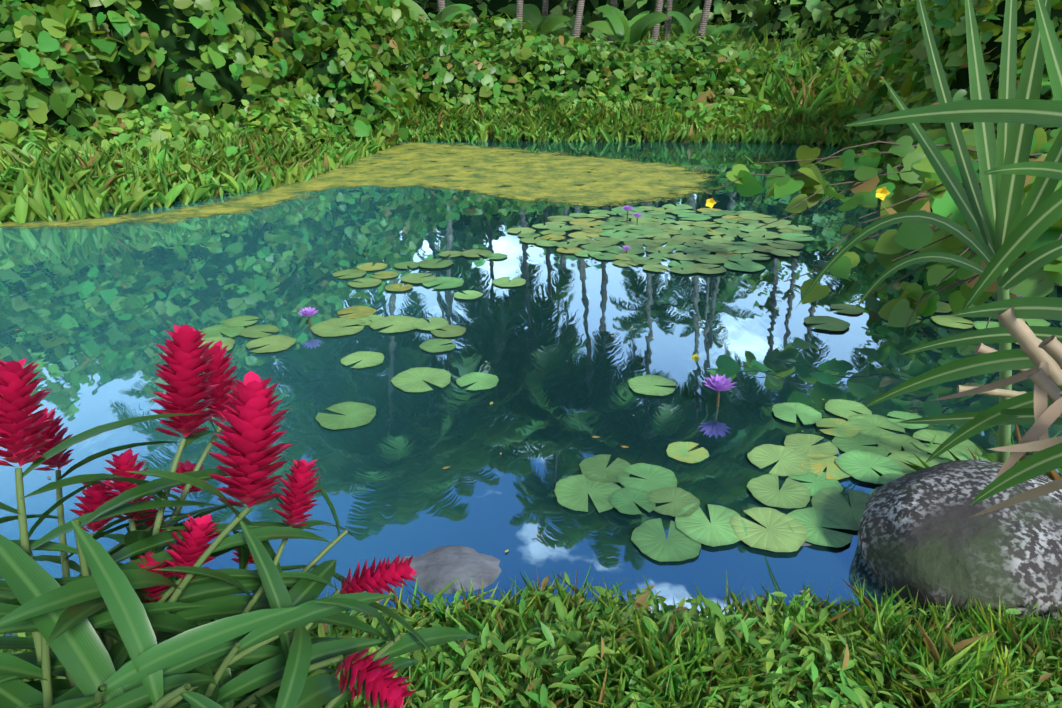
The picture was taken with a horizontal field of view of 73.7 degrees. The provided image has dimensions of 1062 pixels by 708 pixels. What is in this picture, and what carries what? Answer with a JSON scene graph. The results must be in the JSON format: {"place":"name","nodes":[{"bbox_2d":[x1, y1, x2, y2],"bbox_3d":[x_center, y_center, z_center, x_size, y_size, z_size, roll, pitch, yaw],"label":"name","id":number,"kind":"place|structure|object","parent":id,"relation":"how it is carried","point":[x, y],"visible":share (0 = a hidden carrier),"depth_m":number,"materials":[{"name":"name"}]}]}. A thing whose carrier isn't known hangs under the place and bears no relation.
{"place":"outdoors","nodes":[
{"label":"outdoors","id":0,"kind":"place"},
{"bbox_2d":[9,129,850,695],"bbox_3d":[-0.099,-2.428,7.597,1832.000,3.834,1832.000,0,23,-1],"label":"ground","id":1,"kind":"structure","parent":0,"point":[455,139],"depth_m":13.33,"materials":[{"name":"brown soil"}]},
{"bbox_2d":[0,86,789,193],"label":"plants","id":2,"kind":"object","parent":1,"relation":"on","point":[124,126],"visible":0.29,"depth_m":9.32,"materials":[{"name":"green plant"}]},
{"bbox_2d":[390,545,501,593],"bbox_3d":[-0.280,0.767,2.318,0.566,0.217,0.347,0,23,-1],"label":"rock","id":3,"kind":"object","parent":1,"relation":"on","point":[439,569],"visible":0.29,"depth_m":2.25,"materials":[{"name":"stone"}]},
{"bbox_2d":[0,21,915,216],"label":"bank grass","id":4,"kind":"structure","parent":1,"relation":"on","point":[835,97],"depth_m":13.35,"materials":[{"name":"green plant"}]},
{"bbox_2d":[0,0,1061,191],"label":"hedge","id":5,"kind":"object","parent":1,"relation":"on","point":[52,31],"visible":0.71,"depth_m":11.15,"materials":[{"name":"green plant"}]},
{"bbox_2d":[0,560,1061,707],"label":"grass blades","id":6,"kind":"object","parent":1,"relation":"on","point":[957,687],"visible":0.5,"depth_m":1.62,"materials":[{"name":"green plant"}]},
{"bbox_2d":[0,382,479,707],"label":"ginger","id":7,"kind":"object","parent":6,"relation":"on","point":[141,664],"depth_m":1.01,"materials":[{"name":"green plant"}]},
{"bbox_2d":[0,324,417,707],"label":"red ginger flowers","id":8,"kind":"object","parent":7,"relation":"attached to","point":[249,437],"visible":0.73,"depth_m":1.09,"materials":[{"name":"red plant"}]},
{"bbox_2d":[0,570,1061,707],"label":"weeds","id":9,"kind":"object","parent":1,"relation":"on","point":[859,696],"visible":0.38,"depth_m":1.62,"materials":[{"name":"green plant"}]},
{"bbox_2d":[0,0,1061,186],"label":"shrub thicket","id":10,"kind":"object","parent":1,"relation":"on","point":[170,43],"visible":0.1,"depth_m":10.63,"materials":[{"name":"green plant"}]},
{"bbox_2d":[378,0,928,68],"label":"hau shrub","id":11,"kind":"object","parent":10,"relation":"attached to","point":[818,10],"visible":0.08,"depth_m":19.89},
{"bbox_2d":[360,0,775,48],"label":"banana tree","id":12,"kind":"object","parent":1,"relation":"on","point":[635,29],"visible":0.31,"depth_m":22.41,"materials":[{"name":"green plant"}]},
{"bbox_2d":[377,0,781,44],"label":"foliage","id":13,"kind":"object","parent":1,"relation":"on","point":[717,7],"depth_m":36.07,"materials":[{"name":"green plant"}]},
{"bbox_2d":[437,0,757,48],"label":"trunks","id":14,"kind":"object","parent":1,"relation":"on","point":[613,3],"depth_m":22.28,"materials":[{"name":"grey plant"}]},
{"bbox_2d":[706,128,1061,330],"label":"leafy shrub","id":15,"kind":"object","parent":1,"relation":"on","point":[889,246],"depth_m":4.11,"materials":[{"name":"green plant"}]},
{"bbox_2d":[858,460,1061,624],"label":"boulder","id":16,"kind":"object","parent":1,"relation":"on","point":[922,533],"visible":0.77,"depth_m":2.08,"materials":[{"name":"grey stone"}]},
{"bbox_2d":[883,425,1061,481],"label":"tussock grass","id":17,"kind":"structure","parent":1,"relation":"on","point":[1054,475],"depth_m":2.69,"materials":[{"name":"green plant"}]},
{"bbox_2d":[997,267,1011,462],"bbox_3d":[1.631,0.082,2.446,0.499,0.971,0.046,-14,27,-29],"label":"plant stem","id":18,"kind":"object","parent":1,"relation":"on","point":[1004,435],"visible":0.25,"depth_m":2.46,"materials":[{"name":"green plant"}]},
{"bbox_2d":[796,0,1061,504],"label":"cane leaves","id":19,"kind":"object","parent":18,"relation":"attached to","point":[1006,228],"visible":0.96,"depth_m":1.90,"materials":[{"name":"green plant"}]},
{"bbox_2d":[930,306,1061,517],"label":"driftwood","id":20,"kind":"object","parent":19,"relation":"attached to","point":[1044,374],"visible":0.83,"depth_m":1.26,"materials":[{"name":"beige wood"}]},
{"bbox_2d":[0,140,1061,635],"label":"pond water","id":21,"kind":"structure","parent":0,"point":[92,314],"depth_m":3.84,"materials":[{"name":"blue liquid"}]},
{"bbox_2d":[0,142,718,230],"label":"algae mat","id":22,"kind":"object","parent":21,"relation":"on","point":[529,176],"visible":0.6,"depth_m":9.37,"materials":[{"name":"green plant"}]},
{"bbox_2d":[0,102,887,224],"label":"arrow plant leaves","id":23,"kind":"object","parent":21,"relation":"on","point":[95,201],"visible":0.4,"depth_m":8.85,"materials":[{"name":"green plant"}]},
{"bbox_2d":[14,189,917,603],"bbox_3d":[-0.164,-0.645,5.414,11.716,0.001,7.385,0,23,-1],"label":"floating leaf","id":24,"kind":"object","parent":21,"relation":"on","point":[492,403],"visible":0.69,"depth_m":3.06,"materials":[{"name":"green plant"}]},
{"bbox_2d":[308,211,826,468],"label":"flower stems","id":25,"kind":"object","parent":21,"relation":"in","point":[718,397],"visible":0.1,"depth_m":3.33,"materials":[{"name":"plant"}]},
{"bbox_2d":[199,204,1049,561],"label":"water lily pads","id":26,"kind":"object","parent":21,"relation":"on","point":[795,456],"visible":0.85,"depth_m":3.18,"materials":[{"name":"green plant"}]},
{"bbox_2d":[801,541,811,545],"bbox_3d":[0.897,0.695,2.465,0.419,0.167,0.313,21,31,40],"label":"shallow rock","id":27,"kind":"object","parent":21,"relation":"in","point":[805,543],"visible":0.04,"depth_m":2.39,"materials":[{"name":"stone"}]},
{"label":"water lily flower stamens","id":28,"kind":"object","parent":21,"relation":"on","visible":0},
{"bbox_2d":[299,205,1021,390],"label":"water lily flowers","id":29,"kind":"object","parent":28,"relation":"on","point":[718,383],"visible":0.88,"depth_m":3.31,"materials":[{"name":"purple plant"}]}
]}

